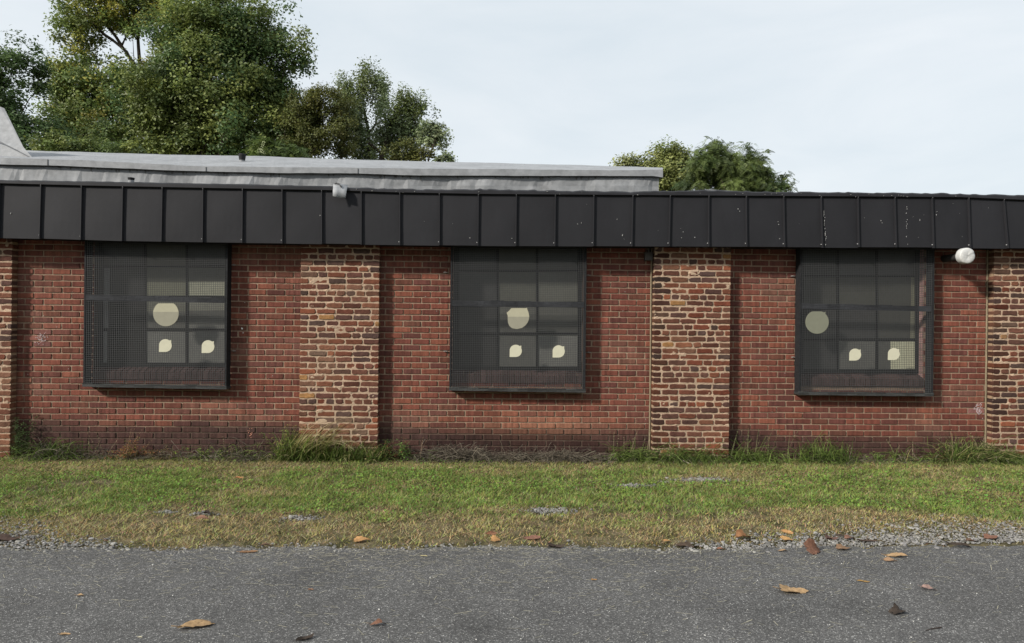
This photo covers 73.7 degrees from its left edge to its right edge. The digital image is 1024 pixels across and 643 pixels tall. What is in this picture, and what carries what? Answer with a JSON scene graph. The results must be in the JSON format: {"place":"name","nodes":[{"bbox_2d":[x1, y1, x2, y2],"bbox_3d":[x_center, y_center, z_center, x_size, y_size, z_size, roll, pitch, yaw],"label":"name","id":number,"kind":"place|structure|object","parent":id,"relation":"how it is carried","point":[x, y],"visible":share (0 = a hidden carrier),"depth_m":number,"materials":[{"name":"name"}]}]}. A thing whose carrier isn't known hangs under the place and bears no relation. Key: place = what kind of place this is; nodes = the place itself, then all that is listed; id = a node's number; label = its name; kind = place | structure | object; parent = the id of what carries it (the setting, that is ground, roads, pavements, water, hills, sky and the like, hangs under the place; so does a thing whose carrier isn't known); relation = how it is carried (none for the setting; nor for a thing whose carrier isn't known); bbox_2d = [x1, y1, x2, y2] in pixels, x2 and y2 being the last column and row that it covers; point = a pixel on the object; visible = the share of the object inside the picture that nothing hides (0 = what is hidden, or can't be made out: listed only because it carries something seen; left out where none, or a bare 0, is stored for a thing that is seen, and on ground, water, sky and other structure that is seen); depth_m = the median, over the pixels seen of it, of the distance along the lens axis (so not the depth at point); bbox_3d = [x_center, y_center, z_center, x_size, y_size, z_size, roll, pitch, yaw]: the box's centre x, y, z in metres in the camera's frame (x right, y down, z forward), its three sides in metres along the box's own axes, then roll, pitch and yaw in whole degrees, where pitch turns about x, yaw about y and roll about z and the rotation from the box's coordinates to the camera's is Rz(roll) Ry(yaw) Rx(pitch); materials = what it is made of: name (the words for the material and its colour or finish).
{"place":"outdoors","nodes":[
{"label":"outdoors","id":0,"kind":"place"},
{"bbox_2d":[0,545,1019,642],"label":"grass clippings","id":1,"kind":"object","parent":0,"point":[491,568],"depth_m":4.61,"materials":[{"name":"plant"}]},
{"bbox_2d":[0,545,1023,642],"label":"road","id":2,"kind":"structure","parent":0,"point":[980,618],"depth_m":4.11,"materials":[{"name":"grey asphalt"}]},
{"bbox_2d":[171,619,214,627],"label":"fallen leaf","id":3,"kind":"object","parent":2,"relation":"on","point":[196,622],"visible":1,"depth_m":3.67,"materials":[{"name":"beige plant"}]},
{"bbox_2d":[237,550,257,552],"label":"fallen leaf","id":4,"kind":"object","parent":2,"relation":"on","point":[247,551],"visible":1,"depth_m":4.84,"materials":[{"name":"brown plant"}]},
{"bbox_2d":[296,633,313,640],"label":"fallen leaf","id":5,"kind":"object","parent":2,"relation":"on","point":[304,637],"visible":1,"depth_m":3.54,"materials":[{"name":"plant"}]},
{"bbox_2d":[370,618,385,624],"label":"fallen leaf","id":6,"kind":"object","parent":2,"relation":"on","point":[378,620],"visible":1,"depth_m":3.70,"materials":[{"name":"brown plant"}]},
{"bbox_2d":[544,542,564,547],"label":"fallen leaf","id":7,"kind":"object","parent":2,"relation":"on","point":[550,544],"visible":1,"depth_m":5.01,"materials":[{"name":"brown plant"}]},
{"bbox_2d":[773,584,808,592],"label":"fallen leaf","id":8,"kind":"object","parent":2,"relation":"on","point":[786,588],"visible":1,"depth_m":4.22,"materials":[{"name":"plant"}]},
{"bbox_2d":[802,538,820,553],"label":"fallen leaf","id":9,"kind":"object","parent":2,"relation":"on","point":[810,544],"visible":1,"depth_m":4.97,"materials":[{"name":"brown plant"}]},
{"bbox_2d":[836,544,849,548],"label":"fallen leaf","id":10,"kind":"object","parent":2,"relation":"on","point":[839,546],"visible":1,"depth_m":5.04,"materials":[{"name":"brown plant"}]},
{"bbox_2d":[883,557,896,560],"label":"fallen leaf","id":11,"kind":"object","parent":2,"relation":"on","point":[887,559],"visible":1,"depth_m":4.81,"materials":[{"name":"plant"}]},
{"bbox_2d":[883,552,906,555],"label":"fallen leaf","id":12,"kind":"object","parent":2,"relation":"on","point":[896,554],"visible":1,"depth_m":4.90,"materials":[{"name":"plant"}]},
{"bbox_2d":[888,603,905,613],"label":"fallen leaf","id":13,"kind":"object","parent":2,"relation":"on","point":[895,609],"visible":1,"depth_m":3.94,"materials":[{"name":"brown plant"}]},
{"bbox_2d":[919,584,935,589],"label":"fallen leaf","id":14,"kind":"object","parent":2,"relation":"on","point":[926,586],"visible":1,"depth_m":4.29,"materials":[{"name":"plant"}]},
{"bbox_2d":[942,540,970,547],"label":"fallen leaf","id":15,"kind":"object","parent":2,"relation":"on","point":[959,543],"visible":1,"depth_m":5.11,"materials":[{"name":"plant"}]},
{"bbox_2d":[0,454,1023,551],"bbox_3d":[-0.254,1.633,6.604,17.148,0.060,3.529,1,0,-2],"label":"grass","id":16,"kind":"structure","parent":0,"point":[537,501],"depth_m":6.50,"materials":[{"name":"green plant"}]},
{"bbox_2d":[9,413,38,458],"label":"leafy weed","id":17,"kind":"object","parent":16,"relation":"on","point":[18,440],"visible":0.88,"depth_m":7.98,"materials":[{"name":"green plant"}]},
{"bbox_2d":[0,24,82,149],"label":"maple tree","id":18,"kind":"object","parent":16,"relation":"on","point":[9,103],"visible":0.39,"depth_m":31.33,"materials":[{"name":"green plant"}]},
{"bbox_2d":[0,429,93,464],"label":"grass tuft","id":19,"kind":"object","parent":16,"relation":"on","point":[41,453],"visible":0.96,"depth_m":7.92,"materials":[{"name":"green plant"}]},
{"bbox_2d":[22,127,149,153],"bbox_3d":[-15.965,-2.847,25.691,4.751,8.699,2.521,1,0,-2],"label":"young tree","id":20,"kind":"object","parent":16,"relation":"on","point":[54,142],"visible":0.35,"depth_m":25.38,"materials":[{"name":"green plant"}]},
{"bbox_2d":[59,432,117,462],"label":"grass tuft","id":21,"kind":"object","parent":16,"relation":"on","point":[87,455],"visible":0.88,"depth_m":7.96,"materials":[{"name":"green plant"}]},
{"bbox_2d":[27,0,197,150],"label":"yellowing tree","id":22,"kind":"object","parent":16,"relation":"on","point":[76,82],"visible":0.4,"depth_m":36.61,"materials":[{"name":"green plant"}]},
{"bbox_2d":[105,437,161,458],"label":"leafy weed","id":23,"kind":"object","parent":16,"relation":"on","point":[134,452],"visible":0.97,"depth_m":8.01,"materials":[{"name":"green plant"}]},
{"bbox_2d":[148,444,181,460],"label":"leafy weed","id":24,"kind":"object","parent":16,"relation":"on","point":[163,454],"visible":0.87,"depth_m":8.02,"materials":[{"name":"green plant"}]},
{"bbox_2d":[85,444,262,462],"bbox_3d":[-3.933,1.510,7.966,2.082,0.212,0.405,1,0,-2],"label":"dry grass scrap","id":25,"kind":"object","parent":16,"relation":"on","point":[166,455],"visible":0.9,"depth_m":7.98,"materials":[{"name":"brown plant"}]},
{"bbox_2d":[73,0,319,155],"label":"broadleaf tree","id":26,"kind":"object","parent":16,"relation":"on","point":[209,109],"visible":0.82,"depth_m":28.77,"materials":[{"name":"green plant"}]},
{"bbox_2d":[173,446,227,459],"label":"leafy weed","id":27,"kind":"object","parent":16,"relation":"on","point":[201,453],"visible":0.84,"depth_m":8.06,"materials":[{"name":"green plant"}]},
{"bbox_2d":[195,515,210,519],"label":"fallen leaf","id":28,"kind":"object","parent":16,"relation":"on","point":[201,516],"visible":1,"depth_m":5.56,"materials":[{"name":"orange plant"}]},
{"bbox_2d":[187,437,289,463],"bbox_3d":[-3.141,1.490,7.927,1.355,0.281,0.539,1,0,-2],"label":"grass tuft","id":29,"kind":"object","parent":16,"relation":"on","point":[251,456],"visible":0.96,"depth_m":8.00,"materials":[{"name":"green plant"}]},
{"bbox_2d":[243,136,310,157],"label":"sumac tree","id":30,"kind":"object","parent":16,"relation":"on","point":[269,147],"visible":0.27,"depth_m":24.70,"materials":[{"name":"green plant"}]},
{"bbox_2d":[259,424,305,459],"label":"leafy weed","id":31,"kind":"object","parent":16,"relation":"on","point":[278,446],"visible":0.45,"depth_m":8.04,"materials":[{"name":"green plant"}]},
{"bbox_2d":[273,82,362,158],"bbox_3d":[-8.322,-4.327,28.954,3.834,11.832,3.066,1,0,-2],"label":"brownish tree","id":32,"kind":"object","parent":16,"relation":"on","point":[310,112],"visible":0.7,"depth_m":28.70,"materials":[{"name":"green plant"}]},
{"bbox_2d":[258,418,400,462],"bbox_3d":[-2.171,1.368,7.864,1.768,0.544,0.720,1,0,-2],"label":"grass clump","id":33,"kind":"object","parent":16,"relation":"on","point":[299,452],"visible":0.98,"depth_m":7.99,"materials":[{"name":"green plant"}]},
{"bbox_2d":[350,536,369,541],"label":"fallen leaf","id":34,"kind":"object","parent":16,"relation":"on","point":[358,538],"visible":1,"depth_m":5.13,"materials":[{"name":"plant"}]},
{"bbox_2d":[328,56,396,159],"bbox_3d":[-7.748,-6.040,35.025,3.816,15.250,3.010,1,0,-2],"label":"poplar tree","id":35,"kind":"object","parent":16,"relation":"on","point":[363,89],"visible":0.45,"depth_m":34.74,"materials":[{"name":"green plant"}]},
{"bbox_2d":[368,437,406,459],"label":"leafy weed","id":36,"kind":"object","parent":16,"relation":"on","point":[388,450],"visible":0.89,"depth_m":8.09,"materials":[{"name":"green plant"}]},
{"bbox_2d":[365,81,441,159],"bbox_3d":[-5.352,-4.970,33.145,3.766,13.188,2.496,1,0,-2],"label":"poplar tree","id":37,"kind":"object","parent":16,"relation":"on","point":[396,126],"visible":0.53,"depth_m":32.74,"materials":[{"name":"green plant"}]},
{"bbox_2d":[398,442,411,459],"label":"leafy weed","id":38,"kind":"object","parent":16,"relation":"on","point":[407,453],"visible":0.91,"depth_m":8.10,"materials":[{"name":"green plant"}]},
{"bbox_2d":[376,136,436,161],"bbox_3d":[-4.370,-3.017,28.163,2.488,9.279,1.853,1,0,-2],"label":"round shrub tree","id":39,"kind":"object","parent":16,"relation":"on","point":[412,153],"visible":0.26,"depth_m":28.02,"materials":[{"name":"green plant"}]},
{"bbox_2d":[387,435,437,462],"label":"grass tuft","id":40,"kind":"object","parent":16,"relation":"on","point":[414,458],"visible":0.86,"depth_m":8.07,"materials":[{"name":"green plant"}]},
{"bbox_2d":[411,118,454,161],"bbox_3d":[-3.636,-3.807,31.116,1.970,10.867,1.516,1,0,-2],"label":"slender tree","id":41,"kind":"object","parent":16,"relation":"on","point":[434,135],"visible":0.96,"depth_m":31.00,"materials":[{"name":"green plant"}]},
{"bbox_2d":[430,149,457,161],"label":"sapling","id":42,"kind":"object","parent":16,"relation":"on","point":[445,156],"visible":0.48,"depth_m":30.07,"materials":[{"name":"green plant"}]},
{"bbox_2d":[413,438,506,463],"bbox_3d":[-0.601,1.527,8.055,1.154,0.250,0.443,1,0,-2],"label":"dry grass heap","id":43,"kind":"object","parent":16,"relation":"on","point":[470,455],"visible":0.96,"depth_m":8.08,"materials":[{"name":"plant"}]},
{"bbox_2d":[485,531,496,534],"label":"fallen leaf","id":44,"kind":"object","parent":16,"relation":"on","point":[491,532],"visible":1,"depth_m":5.29,"materials":[{"name":"brown plant"}]},
{"bbox_2d":[490,535,499,540],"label":"fallen leaf","id":45,"kind":"object","parent":16,"relation":"on","point":[493,538],"visible":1,"depth_m":5.16,"materials":[{"name":"plant"}]},
{"bbox_2d":[0,107,1023,459],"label":"brick building","id":46,"kind":"structure","parent":16,"relation":"on","point":[190,303],"depth_m":8.26,"materials":[{"name":"brick"}]},
{"bbox_2d":[128,177,134,181],"bbox_3d":[-4.668,-1.697,8.368,0.080,0.130,0.079,1,0,-2],"label":"roof vent","id":47,"kind":"object","parent":46,"relation":"on","point":[131,179],"visible":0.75,"depth_m":8.34,"materials":[{"name":"metal"}]},
{"bbox_2d":[92,243,225,379],"bbox_3d":[-4.251,-0.171,8.222,1.666,1.734,0.147,1,0,-2],"label":"window","id":48,"kind":"structure","parent":46,"relation":"in","point":[137,247],"depth_m":8.27,"materials":[{"name":"glass"}]},
{"bbox_2d":[238,153,245,160],"bbox_3d":[-4.022,-2.398,10.175,0.109,0.195,0.109,1,0,-2],"label":"roof vent","id":49,"kind":"object","parent":46,"relation":"on","point":[242,156],"visible":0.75,"depth_m":10.13,"materials":[{"name":"metal"}]},
{"bbox_2d":[452,248,582,382],"bbox_3d":[0.076,-0.142,8.361,1.673,1.773,0.148,1,0,-2],"label":"window","id":50,"kind":"structure","parent":46,"relation":"in","point":[488,253],"depth_m":8.41,"materials":[{"name":"glass"}]},
{"bbox_2d":[801,250,922,386],"bbox_3d":[4.387,-0.105,8.499,1.646,1.812,0.149,1,0,-2],"label":"window","id":51,"kind":"structure","parent":46,"relation":"in","point":[817,254],"depth_m":8.55,"materials":[{"name":"glass"}]},
{"bbox_2d":[941,248,974,263],"bbox_3d":[5.372,-0.777,8.262,0.191,0.191,0.429,1,0,-2],"label":"outdoor flood light","id":52,"kind":"object","parent":46,"relation":"attached to","point":[964,256],"visible":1,"depth_m":8.06,"materials":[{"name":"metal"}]},
{"bbox_2d":[0,476,1023,567],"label":"gravel","id":53,"kind":"structure","parent":16,"relation":"on","point":[746,546],"depth_m":5.22,"materials":[{"name":"grey gravel"}]},
{"bbox_2d":[0,534,19,540],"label":"fallen leaf","id":54,"kind":"object","parent":53,"relation":"on","point":[7,537],"visible":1,"depth_m":5.05,"materials":[{"name":"brown plant"}]},
{"bbox_2d":[674,541,693,547],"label":"fallen leaf","id":55,"kind":"object","parent":53,"relation":"on","point":[687,543],"visible":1,"depth_m":5.07,"materials":[{"name":"brown plant"}]},
{"bbox_2d":[735,529,750,537],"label":"fallen leaf","id":56,"kind":"object","parent":53,"relation":"on","point":[740,533],"visible":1,"depth_m":5.27,"materials":[{"name":"orange plant"}]},
{"bbox_2d":[779,535,791,539],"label":"fallen leaf","id":57,"kind":"object","parent":53,"relation":"on","point":[784,537],"visible":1,"depth_m":5.24,"materials":[{"name":"plant"}]},
{"bbox_2d":[824,534,837,539],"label":"fallen leaf","id":58,"kind":"object","parent":53,"relation":"on","point":[831,538],"visible":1,"depth_m":5.27,"materials":[{"name":"brown plant"}]},
{"bbox_2d":[854,538,876,541],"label":"fallen leaf","id":59,"kind":"object","parent":53,"relation":"on","point":[866,540],"visible":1,"depth_m":5.23,"materials":[{"name":"brown plant"}]},
{"bbox_2d":[983,534,997,538],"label":"fallen leaf","id":60,"kind":"object","parent":53,"relation":"on","point":[987,536],"visible":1,"depth_m":5.33,"materials":[{"name":"brown plant"}]},
{"bbox_2d":[524,535,540,538],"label":"fallen leaf","id":61,"kind":"object","parent":16,"relation":"on","point":[532,537],"visible":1,"depth_m":5.22,"materials":[{"name":"brown plant"}]},
{"bbox_2d":[486,441,593,464],"bbox_3d":[0.329,1.536,8.079,1.318,0.253,0.454,1,0,-2],"label":"dry grass heap","id":62,"kind":"object","parent":16,"relation":"on","point":[554,456],"visible":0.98,"depth_m":8.11,"materials":[{"name":"brown plant"}]},
{"bbox_2d":[570,443,620,463],"bbox_3d":[0.988,1.566,8.104,0.703,0.208,0.446,1,0,-2],"label":"dry grass heap","id":63,"kind":"object","parent":16,"relation":"on","point":[593,458],"visible":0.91,"depth_m":8.13,"materials":[{"name":"brown plant"}]},
{"bbox_2d":[583,425,666,464],"bbox_3d":[1.317,1.429,8.103,1.197,0.498,0.469,1,0,-2],"label":"grass tuft","id":64,"kind":"object","parent":16,"relation":"on","point":[622,457],"visible":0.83,"depth_m":8.16,"materials":[{"name":"plant"}]},
{"bbox_2d":[608,134,694,190],"bbox_3d":[7.425,-3.772,34.473,5.146,11.085,3.228,1,0,-2],"label":"cottonwood tree","id":65,"kind":"object","parent":16,"relation":"on","point":[667,159],"visible":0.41,"depth_m":34.04,"materials":[{"name":"green plant"}]},
{"bbox_2d":[604,439,762,466],"bbox_3d":[2.132,1.542,8.066,2.094,0.291,0.597,1,0,-2],"label":"grass clump","id":66,"kind":"object","parent":16,"relation":"on","point":[682,456],"visible":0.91,"depth_m":8.12,"materials":[{"name":"green plant"}]},
{"bbox_2d":[670,136,798,191],"bbox_3d":[10.002,-3.271,30.439,5.861,10.152,3.501,1,0,-2],"label":"locust tree","id":67,"kind":"object","parent":16,"relation":"on","point":[716,166],"visible":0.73,"depth_m":30.05,"materials":[{"name":"green plant"}]},
{"bbox_2d":[714,429,797,465],"bbox_3d":[2.890,1.468,8.118,1.170,0.454,0.541,1,0,-2],"label":"grass tuft","id":68,"kind":"object","parent":16,"relation":"on","point":[757,457],"visible":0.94,"depth_m":8.21,"materials":[{"name":"green plant"}]},
{"bbox_2d":[780,529,792,533],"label":"fallen leaf","id":69,"kind":"object","parent":16,"relation":"on","point":[786,531],"visible":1,"depth_m":5.42,"materials":[{"name":"plant"}]},
{"bbox_2d":[779,429,885,466],"bbox_3d":[3.873,1.504,8.163,1.481,0.403,0.515,1,0,-2],"label":"grass tuft","id":70,"kind":"object","parent":16,"relation":"on","point":[822,456],"visible":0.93,"depth_m":8.23,"materials":[{"name":"plant"}]},
{"bbox_2d":[866,451,884,461],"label":"leafy weed","id":71,"kind":"object","parent":16,"relation":"on","point":[877,456],"visible":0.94,"depth_m":8.31,"materials":[{"name":"green plant"}]},
{"bbox_2d":[826,448,939,465],"bbox_3d":[4.466,1.622,8.245,1.365,0.170,0.390,1,0,-2],"label":"dry grass scrap","id":72,"kind":"object","parent":16,"relation":"on","point":[861,460],"visible":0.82,"depth_m":8.25,"materials":[{"name":"brown plant"}]},
{"bbox_2d":[877,444,926,463],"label":"grass tuft","id":73,"kind":"object","parent":16,"relation":"on","point":[895,455],"visible":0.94,"depth_m":8.27,"materials":[{"name":"green plant"}]},
{"bbox_2d":[888,436,975,465],"bbox_3d":[5.095,1.570,8.249,1.029,0.298,0.424,1,0,-2],"label":"grass tuft","id":74,"kind":"object","parent":16,"relation":"on","point":[925,457],"visible":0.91,"depth_m":8.28,"materials":[{"name":"green plant"}]},
{"bbox_2d":[907,432,998,467],"bbox_3d":[5.464,1.512,8.213,1.140,0.421,0.518,1,0,-2],"label":"grass tuft","id":75,"kind":"object","parent":16,"relation":"on","point":[952,454],"visible":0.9,"depth_m":8.29,"materials":[{"name":"green plant"}]},
{"bbox_2d":[945,428,1023,468],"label":"grass tuft","id":76,"kind":"object","parent":16,"relation":"on","point":[989,458],"visible":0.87,"depth_m":8.29,"materials":[{"name":"green plant"}]},
{"bbox_2d":[980,441,1023,465],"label":"grass tuft","id":77,"kind":"object","parent":16,"relation":"on","point":[1014,461],"visible":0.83,"depth_m":8.26,"materials":[{"name":"green plant"}]},
{"bbox_2d":[3,545,1020,642],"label":"road grit","id":78,"kind":"object","parent":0,"point":[503,613],"visible":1,"depth_m":4.22,"materials":[{"name":"stone"}]},
{"bbox_2d":[0,0,1023,194],"label":"sky","id":79,"kind":"structure","parent":0,"point":[863,96],"materials":[{"name":"white"}]}
]}

